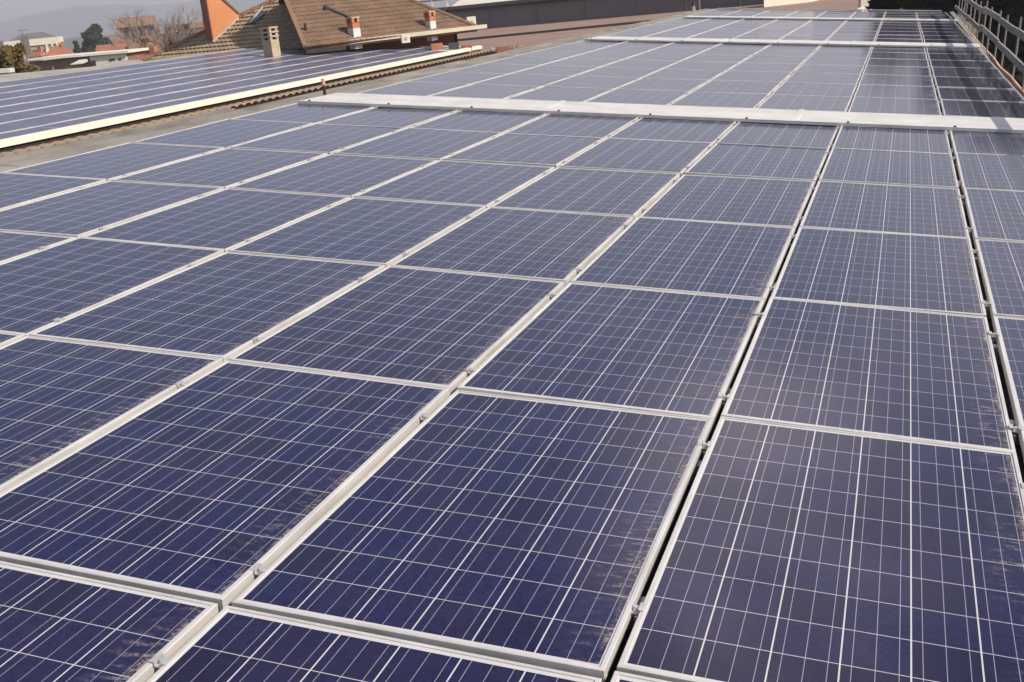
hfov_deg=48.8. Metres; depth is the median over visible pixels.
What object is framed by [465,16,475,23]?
air conditioner
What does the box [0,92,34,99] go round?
solar panel
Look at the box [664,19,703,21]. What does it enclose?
solar panel
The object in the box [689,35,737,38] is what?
solar panel
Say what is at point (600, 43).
solar panel
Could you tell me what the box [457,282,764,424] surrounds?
solar panel
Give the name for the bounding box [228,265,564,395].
solar panel
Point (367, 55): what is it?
solar panel
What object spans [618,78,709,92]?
solar panel
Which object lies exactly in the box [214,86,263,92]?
solar panel
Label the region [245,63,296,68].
solar panel
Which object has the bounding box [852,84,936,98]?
solar panel
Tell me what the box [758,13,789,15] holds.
solar panel
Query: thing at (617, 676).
solar panel
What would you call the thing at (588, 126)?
solar panel
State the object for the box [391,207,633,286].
solar panel
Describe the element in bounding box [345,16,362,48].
chimney
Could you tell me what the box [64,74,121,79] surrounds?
solar panel
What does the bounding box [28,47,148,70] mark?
long shed
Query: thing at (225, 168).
solar panel
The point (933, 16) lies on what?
solar panel
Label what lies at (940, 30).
solar panel
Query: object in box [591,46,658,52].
solar panel
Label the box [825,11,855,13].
solar panel
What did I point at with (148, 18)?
apartment block
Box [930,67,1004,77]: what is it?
solar panel
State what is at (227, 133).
solar panel
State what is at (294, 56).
solar panel
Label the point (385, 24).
tiled house
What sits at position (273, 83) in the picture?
solar panel
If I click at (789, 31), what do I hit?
solar panel
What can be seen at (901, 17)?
solar panel
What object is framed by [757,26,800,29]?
solar panel
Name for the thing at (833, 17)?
solar panel
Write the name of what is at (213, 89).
solar panel
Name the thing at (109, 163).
solar panel
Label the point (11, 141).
edge trim
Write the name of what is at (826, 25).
solar panel
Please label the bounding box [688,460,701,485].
mounting rail
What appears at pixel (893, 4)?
evergreen tree
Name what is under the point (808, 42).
cover strip
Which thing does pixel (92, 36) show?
round tree
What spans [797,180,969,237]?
solar panel
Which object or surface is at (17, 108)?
solar panel
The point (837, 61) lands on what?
solar panel
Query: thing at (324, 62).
solar panel
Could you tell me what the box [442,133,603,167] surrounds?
solar panel
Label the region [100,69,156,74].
solar panel
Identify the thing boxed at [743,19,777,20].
solar panel
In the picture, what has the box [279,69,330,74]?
solar panel
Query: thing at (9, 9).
sky
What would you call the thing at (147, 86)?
solar panel
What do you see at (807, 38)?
solar panel
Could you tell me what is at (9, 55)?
autumn bush
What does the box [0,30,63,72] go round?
office block
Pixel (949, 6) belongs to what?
evergreen tree
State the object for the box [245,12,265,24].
window pane
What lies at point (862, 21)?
solar panel
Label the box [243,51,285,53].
solar panel
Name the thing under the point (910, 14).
solar panel
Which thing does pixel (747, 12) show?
solar panel
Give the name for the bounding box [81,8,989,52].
ground
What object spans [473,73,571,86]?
solar panel
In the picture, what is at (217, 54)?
solar panel
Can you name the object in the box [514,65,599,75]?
solar panel
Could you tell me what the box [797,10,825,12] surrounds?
solar panel
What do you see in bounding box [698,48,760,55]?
solar panel
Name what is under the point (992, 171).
solar panel
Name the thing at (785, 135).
solar panel
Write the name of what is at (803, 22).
solar panel
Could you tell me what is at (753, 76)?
solar panel
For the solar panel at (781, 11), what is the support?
on the factory shed at (72, 148)
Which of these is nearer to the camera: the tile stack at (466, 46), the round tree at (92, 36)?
the tile stack at (466, 46)
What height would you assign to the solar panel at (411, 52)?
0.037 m
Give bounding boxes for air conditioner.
[400,34,409,42]
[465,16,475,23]
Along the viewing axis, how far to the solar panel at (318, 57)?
40.06 m
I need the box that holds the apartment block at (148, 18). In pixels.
[116,15,180,45]
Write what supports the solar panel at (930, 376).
on the mounting rail at (997, 355)
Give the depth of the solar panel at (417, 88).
15.43 m
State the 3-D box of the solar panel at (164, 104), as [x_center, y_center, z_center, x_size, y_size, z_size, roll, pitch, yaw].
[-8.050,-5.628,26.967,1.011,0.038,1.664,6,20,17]
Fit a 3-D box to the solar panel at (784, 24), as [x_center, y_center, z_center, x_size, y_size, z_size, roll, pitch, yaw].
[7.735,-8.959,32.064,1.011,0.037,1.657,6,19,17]
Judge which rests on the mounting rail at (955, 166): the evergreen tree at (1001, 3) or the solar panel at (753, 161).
the solar panel at (753, 161)
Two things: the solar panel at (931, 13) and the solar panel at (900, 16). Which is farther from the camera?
the solar panel at (931, 13)
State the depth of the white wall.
54.10 m
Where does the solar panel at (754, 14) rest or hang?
on the factory shed at (72, 148)
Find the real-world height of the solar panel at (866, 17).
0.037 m
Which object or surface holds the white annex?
on the ground
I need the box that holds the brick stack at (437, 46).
[430,43,442,49]
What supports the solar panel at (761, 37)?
on the factory shed at (72, 148)
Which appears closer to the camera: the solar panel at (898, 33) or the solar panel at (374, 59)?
the solar panel at (898, 33)
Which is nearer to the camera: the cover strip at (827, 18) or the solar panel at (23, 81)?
the solar panel at (23, 81)
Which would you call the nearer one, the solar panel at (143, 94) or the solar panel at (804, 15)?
the solar panel at (143, 94)
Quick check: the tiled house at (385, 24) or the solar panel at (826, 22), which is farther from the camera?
the tiled house at (385, 24)
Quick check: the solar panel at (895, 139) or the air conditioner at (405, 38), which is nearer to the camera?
the solar panel at (895, 139)
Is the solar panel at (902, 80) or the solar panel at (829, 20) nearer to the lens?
the solar panel at (902, 80)
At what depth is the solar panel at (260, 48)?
43.69 m
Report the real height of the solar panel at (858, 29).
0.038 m
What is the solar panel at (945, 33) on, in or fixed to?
on the factory shed at (72, 148)
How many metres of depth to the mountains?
4278.19 m
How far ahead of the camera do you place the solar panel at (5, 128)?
23.26 m
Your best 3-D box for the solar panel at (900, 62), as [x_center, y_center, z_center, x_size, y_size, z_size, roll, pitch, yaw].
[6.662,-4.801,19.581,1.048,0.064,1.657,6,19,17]
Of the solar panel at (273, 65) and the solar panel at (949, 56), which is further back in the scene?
the solar panel at (273, 65)
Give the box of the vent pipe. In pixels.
[691,2,695,11]
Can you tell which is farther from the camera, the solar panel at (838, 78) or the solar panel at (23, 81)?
the solar panel at (23, 81)
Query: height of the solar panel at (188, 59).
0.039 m
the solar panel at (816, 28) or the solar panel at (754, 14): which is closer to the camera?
the solar panel at (816, 28)
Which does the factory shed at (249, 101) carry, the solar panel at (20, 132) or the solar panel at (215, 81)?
the solar panel at (215, 81)
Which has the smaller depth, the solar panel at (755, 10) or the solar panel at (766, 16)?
the solar panel at (766, 16)
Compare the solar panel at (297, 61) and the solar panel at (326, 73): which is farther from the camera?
the solar panel at (297, 61)
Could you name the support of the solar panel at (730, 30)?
on the factory shed at (72, 148)
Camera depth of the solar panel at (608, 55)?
21.10 m
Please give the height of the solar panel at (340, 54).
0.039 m
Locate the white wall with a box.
[858,0,869,10]
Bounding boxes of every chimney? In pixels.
[259,26,280,56]
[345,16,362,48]
[423,11,437,40]
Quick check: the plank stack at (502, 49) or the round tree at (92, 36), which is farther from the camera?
the round tree at (92, 36)
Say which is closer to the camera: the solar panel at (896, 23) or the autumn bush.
the solar panel at (896, 23)
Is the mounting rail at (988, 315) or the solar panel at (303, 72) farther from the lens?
the solar panel at (303, 72)
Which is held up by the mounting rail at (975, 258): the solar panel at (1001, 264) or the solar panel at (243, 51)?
the solar panel at (1001, 264)
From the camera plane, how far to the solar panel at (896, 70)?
18.07 m
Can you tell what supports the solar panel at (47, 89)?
on the factory shed at (249, 101)
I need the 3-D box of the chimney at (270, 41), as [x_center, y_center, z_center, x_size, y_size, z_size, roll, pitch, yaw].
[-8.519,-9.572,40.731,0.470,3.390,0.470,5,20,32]
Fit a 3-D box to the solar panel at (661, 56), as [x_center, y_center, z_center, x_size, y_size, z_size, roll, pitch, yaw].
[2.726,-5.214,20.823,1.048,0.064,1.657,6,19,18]
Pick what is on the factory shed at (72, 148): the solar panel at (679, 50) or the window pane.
the solar panel at (679, 50)
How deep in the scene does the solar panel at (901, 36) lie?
26.78 m
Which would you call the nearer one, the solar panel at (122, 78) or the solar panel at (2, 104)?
the solar panel at (2, 104)
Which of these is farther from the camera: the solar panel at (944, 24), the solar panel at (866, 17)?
the solar panel at (866, 17)
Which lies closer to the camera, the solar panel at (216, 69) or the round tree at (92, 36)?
the solar panel at (216, 69)
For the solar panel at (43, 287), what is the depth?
6.10 m
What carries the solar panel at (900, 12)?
on the factory shed at (72, 148)
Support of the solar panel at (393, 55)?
on the factory shed at (249, 101)
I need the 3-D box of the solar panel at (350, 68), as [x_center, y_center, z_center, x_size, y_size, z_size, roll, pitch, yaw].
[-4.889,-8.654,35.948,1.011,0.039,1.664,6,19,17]
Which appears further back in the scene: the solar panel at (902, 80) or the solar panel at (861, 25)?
the solar panel at (861, 25)
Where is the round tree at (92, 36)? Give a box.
[80,23,112,52]
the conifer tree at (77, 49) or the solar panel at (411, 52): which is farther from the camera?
the conifer tree at (77, 49)
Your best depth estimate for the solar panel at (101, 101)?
27.57 m
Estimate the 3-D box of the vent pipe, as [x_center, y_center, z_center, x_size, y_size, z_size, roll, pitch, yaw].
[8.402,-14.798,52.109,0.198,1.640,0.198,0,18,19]
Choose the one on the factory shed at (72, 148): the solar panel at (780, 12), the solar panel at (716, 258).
the solar panel at (780, 12)
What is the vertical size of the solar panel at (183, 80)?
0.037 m
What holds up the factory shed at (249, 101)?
on the ground
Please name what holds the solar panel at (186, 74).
on the factory shed at (249, 101)
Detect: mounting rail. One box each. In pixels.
[627,596,645,629]
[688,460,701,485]
[720,388,1019,445]
[749,322,1001,364]
[767,283,990,318]
[784,244,980,272]
[795,220,973,244]
[807,193,967,214]
[814,177,963,195]
[822,158,957,174]
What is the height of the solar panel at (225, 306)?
0.064 m
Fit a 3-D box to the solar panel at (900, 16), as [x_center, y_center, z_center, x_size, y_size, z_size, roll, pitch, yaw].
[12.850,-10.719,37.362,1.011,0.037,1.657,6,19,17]
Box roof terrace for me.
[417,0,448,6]
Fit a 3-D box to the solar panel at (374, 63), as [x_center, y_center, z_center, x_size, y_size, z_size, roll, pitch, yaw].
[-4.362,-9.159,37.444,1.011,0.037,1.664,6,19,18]
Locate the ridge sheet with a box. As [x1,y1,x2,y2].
[0,68,14,72]
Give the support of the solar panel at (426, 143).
on the mounting rail at (960, 190)
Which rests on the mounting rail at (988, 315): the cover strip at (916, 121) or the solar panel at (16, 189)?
the solar panel at (16, 189)
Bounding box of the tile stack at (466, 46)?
[461,44,472,53]
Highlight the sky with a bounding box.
[0,0,199,20]
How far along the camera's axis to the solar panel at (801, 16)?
37.26 m
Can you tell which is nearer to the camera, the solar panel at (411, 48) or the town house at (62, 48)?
the solar panel at (411, 48)
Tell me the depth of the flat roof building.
67.50 m
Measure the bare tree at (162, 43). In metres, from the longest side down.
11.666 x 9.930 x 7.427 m
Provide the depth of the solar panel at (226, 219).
7.40 m
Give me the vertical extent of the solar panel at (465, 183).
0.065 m
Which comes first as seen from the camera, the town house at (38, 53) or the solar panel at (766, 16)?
the solar panel at (766, 16)
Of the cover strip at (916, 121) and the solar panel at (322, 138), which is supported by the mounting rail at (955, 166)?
the solar panel at (322, 138)
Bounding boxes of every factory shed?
[0,8,1023,681]
[0,48,491,156]
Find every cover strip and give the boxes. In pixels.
[298,93,1023,132]
[585,36,981,47]
[682,16,957,21]
[716,7,941,10]
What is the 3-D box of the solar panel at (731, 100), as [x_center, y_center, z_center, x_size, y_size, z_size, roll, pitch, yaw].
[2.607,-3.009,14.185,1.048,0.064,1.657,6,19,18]
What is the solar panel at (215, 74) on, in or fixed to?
on the factory shed at (249, 101)
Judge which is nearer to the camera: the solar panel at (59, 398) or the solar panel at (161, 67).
the solar panel at (59, 398)
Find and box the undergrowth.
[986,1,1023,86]
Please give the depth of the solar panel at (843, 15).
38.03 m
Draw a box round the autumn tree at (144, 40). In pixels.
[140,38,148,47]
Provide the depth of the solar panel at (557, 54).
21.35 m
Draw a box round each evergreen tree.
[865,0,964,15]
[917,0,1023,84]
[965,0,1023,44]
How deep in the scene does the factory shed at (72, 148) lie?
11.79 m
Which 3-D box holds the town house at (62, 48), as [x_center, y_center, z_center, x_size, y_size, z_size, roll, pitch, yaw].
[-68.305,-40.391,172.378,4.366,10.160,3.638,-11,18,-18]
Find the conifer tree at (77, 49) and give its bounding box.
[72,40,81,52]
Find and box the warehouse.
[437,0,903,29]
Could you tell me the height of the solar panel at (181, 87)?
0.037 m
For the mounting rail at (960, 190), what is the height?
0.082 m
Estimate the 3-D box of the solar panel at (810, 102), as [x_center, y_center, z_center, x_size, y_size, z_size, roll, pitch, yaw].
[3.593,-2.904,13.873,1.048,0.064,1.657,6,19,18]
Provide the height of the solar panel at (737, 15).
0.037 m
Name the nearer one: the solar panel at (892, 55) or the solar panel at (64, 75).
the solar panel at (892, 55)
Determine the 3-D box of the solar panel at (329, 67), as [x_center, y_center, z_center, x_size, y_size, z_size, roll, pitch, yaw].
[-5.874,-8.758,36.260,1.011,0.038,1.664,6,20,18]
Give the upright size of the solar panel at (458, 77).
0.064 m
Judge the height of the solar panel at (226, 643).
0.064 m
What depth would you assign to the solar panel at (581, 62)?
19.59 m
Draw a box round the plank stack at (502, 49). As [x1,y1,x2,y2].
[495,46,512,52]
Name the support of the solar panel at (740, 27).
on the factory shed at (72, 148)
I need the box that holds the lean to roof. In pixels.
[98,59,140,66]
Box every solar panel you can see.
[0,78,56,84]
[0,85,46,92]
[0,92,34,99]
[0,94,69,102]
[0,102,21,106]
[0,103,59,112]
[0,113,43,123]
[0,114,86,126]
[0,125,34,132]
[0,127,55,138]
[0,172,106,209]
[0,181,223,237]
[0,231,75,263]
[0,237,223,335]
[0,331,24,346]
[0,335,222,492]
[0,360,449,610]
[0,561,217,681]
[5,142,223,180]
[7,86,79,93]
[14,104,95,114]
[21,79,87,85]
[28,252,384,361]
[29,95,101,104]
[35,73,91,78]
[36,117,106,127]
[42,88,108,94]
[51,106,130,116]
[53,80,113,87]
[63,97,139,105]
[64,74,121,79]
[72,69,128,73]
[77,89,142,96]
[81,82,144,88]
[82,188,350,252]
[89,108,152,117]
[92,75,151,81]
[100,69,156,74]
[102,98,172,107]
[103,64,157,68]
[110,90,178,98]
[111,148,327,188]
[115,83,178,89]
[121,76,182,82]
[129,70,184,75]
[133,119,312,148]
[136,65,184,69]
[137,100,193,108]
[139,60,185,64]
[142,91,209,99]
[146,605,601,681]
[150,84,213,90]
[152,77,213,83]
[158,71,212,76]
[164,61,210,65]
[164,66,215,70]
[170,57,214,60]
[180,93,233,100]
[184,78,245,84]
[184,85,245,92]
[189,72,242,77]
[191,62,241,66]
[191,67,238,71]
[193,53,238,56]
[193,57,238,61]
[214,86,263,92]
[217,62,269,67]
[218,79,277,85]
[219,58,266,62]
[219,73,273,78]
[221,50,262,53]
[221,68,271,72]
[222,54,263,57]
[228,197,485,266]
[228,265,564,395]
[229,154,437,197]
[230,123,403,153]
[231,103,374,123]
[231,390,712,681]
[243,47,262,49]
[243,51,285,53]
[245,55,288,58]
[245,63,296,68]
[247,59,293,62]
[249,68,301,73]
[251,74,304,79]
[252,80,294,86]
[270,55,312,58]
[276,59,319,63]
[276,64,323,68]
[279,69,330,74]
[279,75,319,80]
[281,51,304,54]
[296,52,337,55]
[300,56,342,59]
[302,60,345,64]
[307,65,351,69]
[310,70,344,75]
[319,52,360,55]
[319,107,459,128]
[325,56,368,60]
[329,61,372,65]
[334,127,501,160]
[336,66,370,70]
[343,49,378,52]
[349,53,384,56]
[352,57,392,61]
[354,160,554,207]
[358,62,390,65]
[359,81,470,95]
[367,50,406,53]
[374,54,414,57]
[378,58,410,61]
[384,47,423,49]
[390,50,429,53]
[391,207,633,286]
[399,54,426,57]
[409,72,505,84]
[410,48,445,50]
[410,110,546,133]
[421,51,446,54]
[430,84,541,98]
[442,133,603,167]
[448,63,539,73]
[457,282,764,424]
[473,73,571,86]
[485,56,565,64]
[490,167,679,219]
[505,114,639,138]
[507,86,614,101]
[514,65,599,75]
[516,50,584,57]
[543,45,608,51]
[544,58,621,66]
[544,76,640,88]
[559,137,713,176]
[564,40,626,45]
[569,52,640,59]
[570,216,794,304]
[576,67,661,77]
[586,88,689,104]
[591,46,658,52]
[602,59,678,68]
[603,34,652,36]
[608,118,736,145]
[610,671,669,681]
[612,30,663,33]
[612,41,673,46]
[617,416,1023,681]
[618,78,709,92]
[625,53,695,60]
[630,27,676,30]
[640,174,814,230]
[642,24,685,27]
[642,69,725,80]
[644,47,709,54]
[646,34,694,37]
[655,22,696,24]
[656,31,705,35]
[661,42,721,47]
[663,61,739,70]
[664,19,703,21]
[668,27,715,31]
[669,92,769,107]
[676,17,710,19]
[681,54,750,62]
[682,25,724,27]
[685,143,828,183]
[689,15,721,15]
[689,22,732,24]
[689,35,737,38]
[692,80,781,95]
[693,13,728,14]
[698,31,747,35]
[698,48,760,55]
[700,20,739,22]
[702,11,735,12]
[707,18,742,19]
[710,28,753,31]
[711,43,769,49]
[711,70,791,82]
[716,122,838,149]
[718,297,1015,451]
[719,25,760,28]
[722,15,753,15]
[725,13,757,15]
[727,62,800,73]
[728,23,767,25]
[732,11,763,13]
[734,20,773,22]
[734,36,782,39]
[740,10,769,11]
[740,32,788,36]
[741,56,807,64]
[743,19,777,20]
[750,29,794,33]
[752,50,814,57]
[754,15,784,16]
[756,94,851,111]
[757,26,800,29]
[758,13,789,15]
[762,44,819,50]
[764,12,793,13]
[764,23,804,25]
[766,10,796,11]
[767,227,985,316]
[771,21,809,23]
[771,82,856,96]
[775,19,810,20]
[780,37,828,40]
[783,72,860,83]
[784,33,832,37]
[785,16,817,16]
[787,14,820,15]
[791,29,835,33]
[792,12,823,13]
[793,64,863,73]
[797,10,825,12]
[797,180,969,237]
[798,26,839,30]
[802,57,866,65]
[803,24,842,26]
[806,21,844,23]
[809,51,869,58]
[811,20,846,21]
[816,45,871,51]
[816,148,958,188]
[818,16,849,17]
[820,14,851,16]
[823,13,853,14]
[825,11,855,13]
[827,37,874,41]
[829,126,950,153]
[831,34,876,37]
[834,30,877,33]
[838,27,878,30]
[841,24,880,27]
[844,22,881,24]
[846,20,881,21]
[847,96,940,114]
[850,17,883,17]
[851,15,883,16]
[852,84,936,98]
[854,13,884,14]
[856,11,885,12]
[857,74,933,86]
[861,65,930,75]
[864,58,928,66]
[867,52,926,59]
[870,46,925,52]
[875,38,922,42]
[876,35,921,38]
[877,31,920,34]
[879,28,919,31]
[880,25,918,27]
[881,22,918,24]
[882,21,917,22]
[884,15,916,17]
[884,17,916,18]
[885,13,915,15]
[886,12,915,12]
[917,12,946,13]
[917,14,948,15]
[917,16,950,17]
[918,18,951,18]
[919,21,954,22]
[919,22,957,25]
[920,25,960,28]
[921,28,963,32]
[922,31,966,36]
[923,35,970,40]
[924,39,973,43]
[925,47,982,54]
[927,53,989,60]
[928,60,995,67]
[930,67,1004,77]
[933,76,1014,88]
[935,87,1023,101]
[938,99,1023,117]
[946,130,1023,156]
[952,152,1023,192]
[960,187,1023,241]
[972,239,1023,318]
[989,315,1023,457]
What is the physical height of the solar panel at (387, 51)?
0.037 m
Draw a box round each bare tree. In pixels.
[105,6,203,48]
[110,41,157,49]
[135,17,188,49]
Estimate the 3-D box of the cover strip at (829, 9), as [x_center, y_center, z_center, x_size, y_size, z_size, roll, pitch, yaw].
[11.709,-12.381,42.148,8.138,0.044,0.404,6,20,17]
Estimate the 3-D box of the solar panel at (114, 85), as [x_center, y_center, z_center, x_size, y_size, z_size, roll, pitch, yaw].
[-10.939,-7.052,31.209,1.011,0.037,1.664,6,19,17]
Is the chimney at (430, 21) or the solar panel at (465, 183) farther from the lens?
the chimney at (430, 21)
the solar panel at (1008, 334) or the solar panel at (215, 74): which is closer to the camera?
the solar panel at (1008, 334)
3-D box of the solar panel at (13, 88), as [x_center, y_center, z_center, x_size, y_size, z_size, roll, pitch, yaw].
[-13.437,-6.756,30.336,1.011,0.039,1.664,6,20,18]
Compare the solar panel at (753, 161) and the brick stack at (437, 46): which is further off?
the brick stack at (437, 46)
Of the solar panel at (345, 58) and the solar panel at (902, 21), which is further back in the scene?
the solar panel at (345, 58)
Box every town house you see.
[26,46,49,65]
[48,41,73,59]
[95,40,125,51]
[108,33,121,43]
[130,37,162,49]
[139,46,157,60]
[172,20,203,31]
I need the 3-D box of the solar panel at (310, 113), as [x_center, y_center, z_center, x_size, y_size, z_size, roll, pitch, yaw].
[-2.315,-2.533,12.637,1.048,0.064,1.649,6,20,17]
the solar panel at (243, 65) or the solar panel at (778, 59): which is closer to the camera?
the solar panel at (778, 59)
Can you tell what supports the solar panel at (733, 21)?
on the factory shed at (72, 148)
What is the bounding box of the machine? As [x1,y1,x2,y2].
[448,42,458,49]
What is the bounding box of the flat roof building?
[457,0,863,55]
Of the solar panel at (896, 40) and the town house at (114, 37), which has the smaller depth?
the solar panel at (896, 40)
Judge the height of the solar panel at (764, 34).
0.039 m
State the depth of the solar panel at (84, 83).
31.60 m
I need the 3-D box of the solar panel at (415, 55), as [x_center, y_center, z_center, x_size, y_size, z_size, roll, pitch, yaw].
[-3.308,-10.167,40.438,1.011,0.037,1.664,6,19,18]
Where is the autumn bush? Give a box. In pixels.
[0,43,40,74]
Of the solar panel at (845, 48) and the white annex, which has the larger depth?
the white annex
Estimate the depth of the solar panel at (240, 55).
40.95 m
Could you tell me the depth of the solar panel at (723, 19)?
35.21 m
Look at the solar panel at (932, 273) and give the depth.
6.14 m
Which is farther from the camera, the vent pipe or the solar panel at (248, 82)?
the vent pipe
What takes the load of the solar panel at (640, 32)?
on the factory shed at (72, 148)
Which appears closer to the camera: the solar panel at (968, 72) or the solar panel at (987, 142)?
the solar panel at (987, 142)
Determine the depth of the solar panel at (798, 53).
21.59 m
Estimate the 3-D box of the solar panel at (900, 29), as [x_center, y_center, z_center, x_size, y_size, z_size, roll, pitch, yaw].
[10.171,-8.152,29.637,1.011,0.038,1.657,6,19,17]
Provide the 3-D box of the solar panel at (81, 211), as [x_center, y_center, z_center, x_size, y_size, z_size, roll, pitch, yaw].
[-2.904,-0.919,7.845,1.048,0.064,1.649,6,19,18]
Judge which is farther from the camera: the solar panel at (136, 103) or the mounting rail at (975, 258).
the solar panel at (136, 103)
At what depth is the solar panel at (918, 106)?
13.56 m
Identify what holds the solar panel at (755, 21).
on the factory shed at (72, 148)
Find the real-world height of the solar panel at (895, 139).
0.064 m
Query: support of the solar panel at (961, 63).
on the factory shed at (72, 148)
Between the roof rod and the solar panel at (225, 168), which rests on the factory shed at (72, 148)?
the roof rod
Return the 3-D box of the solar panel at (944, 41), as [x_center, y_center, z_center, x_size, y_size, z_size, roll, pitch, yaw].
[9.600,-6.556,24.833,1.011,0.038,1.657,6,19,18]
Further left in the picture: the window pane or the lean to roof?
the lean to roof
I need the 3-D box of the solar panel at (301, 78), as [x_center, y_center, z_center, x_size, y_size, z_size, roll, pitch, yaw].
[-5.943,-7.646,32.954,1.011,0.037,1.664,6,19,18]
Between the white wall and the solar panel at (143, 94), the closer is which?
the solar panel at (143, 94)
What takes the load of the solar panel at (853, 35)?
on the factory shed at (72, 148)
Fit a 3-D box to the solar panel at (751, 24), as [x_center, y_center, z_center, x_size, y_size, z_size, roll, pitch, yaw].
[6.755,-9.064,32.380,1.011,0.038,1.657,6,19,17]
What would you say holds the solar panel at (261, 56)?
on the factory shed at (249, 101)
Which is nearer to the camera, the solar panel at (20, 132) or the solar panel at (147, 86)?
the solar panel at (20, 132)
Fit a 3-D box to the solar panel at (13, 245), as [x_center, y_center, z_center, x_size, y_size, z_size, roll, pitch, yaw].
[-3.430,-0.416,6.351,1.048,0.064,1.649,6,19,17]
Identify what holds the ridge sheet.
on the factory shed at (249, 101)
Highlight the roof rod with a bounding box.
[321,79,325,94]
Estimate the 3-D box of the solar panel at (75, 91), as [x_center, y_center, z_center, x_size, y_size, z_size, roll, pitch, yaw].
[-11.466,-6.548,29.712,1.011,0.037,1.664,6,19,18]
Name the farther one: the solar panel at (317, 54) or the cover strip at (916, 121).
the solar panel at (317, 54)
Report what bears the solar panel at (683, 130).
on the mounting rail
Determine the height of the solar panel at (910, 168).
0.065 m
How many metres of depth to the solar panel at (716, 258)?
6.42 m
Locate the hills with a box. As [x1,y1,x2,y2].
[63,7,440,51]
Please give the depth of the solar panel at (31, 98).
28.20 m
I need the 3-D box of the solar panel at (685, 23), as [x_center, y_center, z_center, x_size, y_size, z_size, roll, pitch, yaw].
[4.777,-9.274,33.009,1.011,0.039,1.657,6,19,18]
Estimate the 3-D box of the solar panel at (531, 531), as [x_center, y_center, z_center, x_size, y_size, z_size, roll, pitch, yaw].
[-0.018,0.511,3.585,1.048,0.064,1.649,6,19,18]
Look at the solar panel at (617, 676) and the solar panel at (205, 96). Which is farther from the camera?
the solar panel at (205, 96)
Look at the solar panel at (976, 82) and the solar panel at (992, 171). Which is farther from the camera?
the solar panel at (976, 82)
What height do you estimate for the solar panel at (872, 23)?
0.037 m
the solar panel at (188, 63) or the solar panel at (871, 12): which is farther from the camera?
the solar panel at (871, 12)
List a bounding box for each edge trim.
[0,45,481,147]
[419,45,460,47]
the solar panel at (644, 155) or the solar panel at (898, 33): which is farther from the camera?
the solar panel at (898, 33)
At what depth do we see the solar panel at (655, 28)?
30.13 m
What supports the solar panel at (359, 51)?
on the factory shed at (249, 101)
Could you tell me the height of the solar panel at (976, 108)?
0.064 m
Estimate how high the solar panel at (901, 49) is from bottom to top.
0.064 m
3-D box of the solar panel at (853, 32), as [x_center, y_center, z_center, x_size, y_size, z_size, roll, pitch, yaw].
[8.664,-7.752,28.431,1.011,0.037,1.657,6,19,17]
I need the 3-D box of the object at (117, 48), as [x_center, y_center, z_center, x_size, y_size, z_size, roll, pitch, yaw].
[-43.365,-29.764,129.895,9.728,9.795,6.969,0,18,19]
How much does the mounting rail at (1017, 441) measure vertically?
0.082 m
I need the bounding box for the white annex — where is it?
[764,0,816,6]
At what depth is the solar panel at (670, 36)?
26.77 m
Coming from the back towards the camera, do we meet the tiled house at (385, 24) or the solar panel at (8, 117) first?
the tiled house at (385, 24)
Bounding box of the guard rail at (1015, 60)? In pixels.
[954,0,1023,89]
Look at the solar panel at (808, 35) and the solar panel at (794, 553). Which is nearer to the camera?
the solar panel at (794, 553)
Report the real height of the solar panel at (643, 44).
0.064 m
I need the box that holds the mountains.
[0,0,458,41]
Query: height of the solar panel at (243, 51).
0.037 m
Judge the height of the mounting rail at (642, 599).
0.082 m
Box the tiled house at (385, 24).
[145,0,486,60]
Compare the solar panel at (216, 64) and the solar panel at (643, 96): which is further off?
the solar panel at (216, 64)
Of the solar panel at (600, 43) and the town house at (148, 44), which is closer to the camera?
the solar panel at (600, 43)
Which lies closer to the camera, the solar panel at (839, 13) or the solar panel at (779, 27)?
the solar panel at (779, 27)
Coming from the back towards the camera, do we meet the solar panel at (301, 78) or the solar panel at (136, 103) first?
the solar panel at (301, 78)
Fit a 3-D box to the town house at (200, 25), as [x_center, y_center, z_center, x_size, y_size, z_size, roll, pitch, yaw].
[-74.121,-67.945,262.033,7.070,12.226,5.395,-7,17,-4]
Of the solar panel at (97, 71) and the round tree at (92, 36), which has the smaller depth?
the solar panel at (97, 71)
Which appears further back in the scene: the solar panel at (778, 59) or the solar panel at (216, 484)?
the solar panel at (778, 59)
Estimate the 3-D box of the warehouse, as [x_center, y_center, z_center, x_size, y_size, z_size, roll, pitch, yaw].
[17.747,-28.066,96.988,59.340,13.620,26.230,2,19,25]
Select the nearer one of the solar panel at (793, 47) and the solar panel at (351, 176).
the solar panel at (351, 176)
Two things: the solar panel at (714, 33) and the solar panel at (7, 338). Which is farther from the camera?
the solar panel at (714, 33)
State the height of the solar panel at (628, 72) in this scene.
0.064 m
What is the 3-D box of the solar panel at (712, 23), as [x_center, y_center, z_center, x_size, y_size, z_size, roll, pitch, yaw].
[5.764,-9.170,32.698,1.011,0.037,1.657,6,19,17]
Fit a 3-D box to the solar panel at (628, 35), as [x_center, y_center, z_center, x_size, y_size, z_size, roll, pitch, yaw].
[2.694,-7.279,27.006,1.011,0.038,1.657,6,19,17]
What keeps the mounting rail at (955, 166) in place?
on the factory shed at (72, 148)

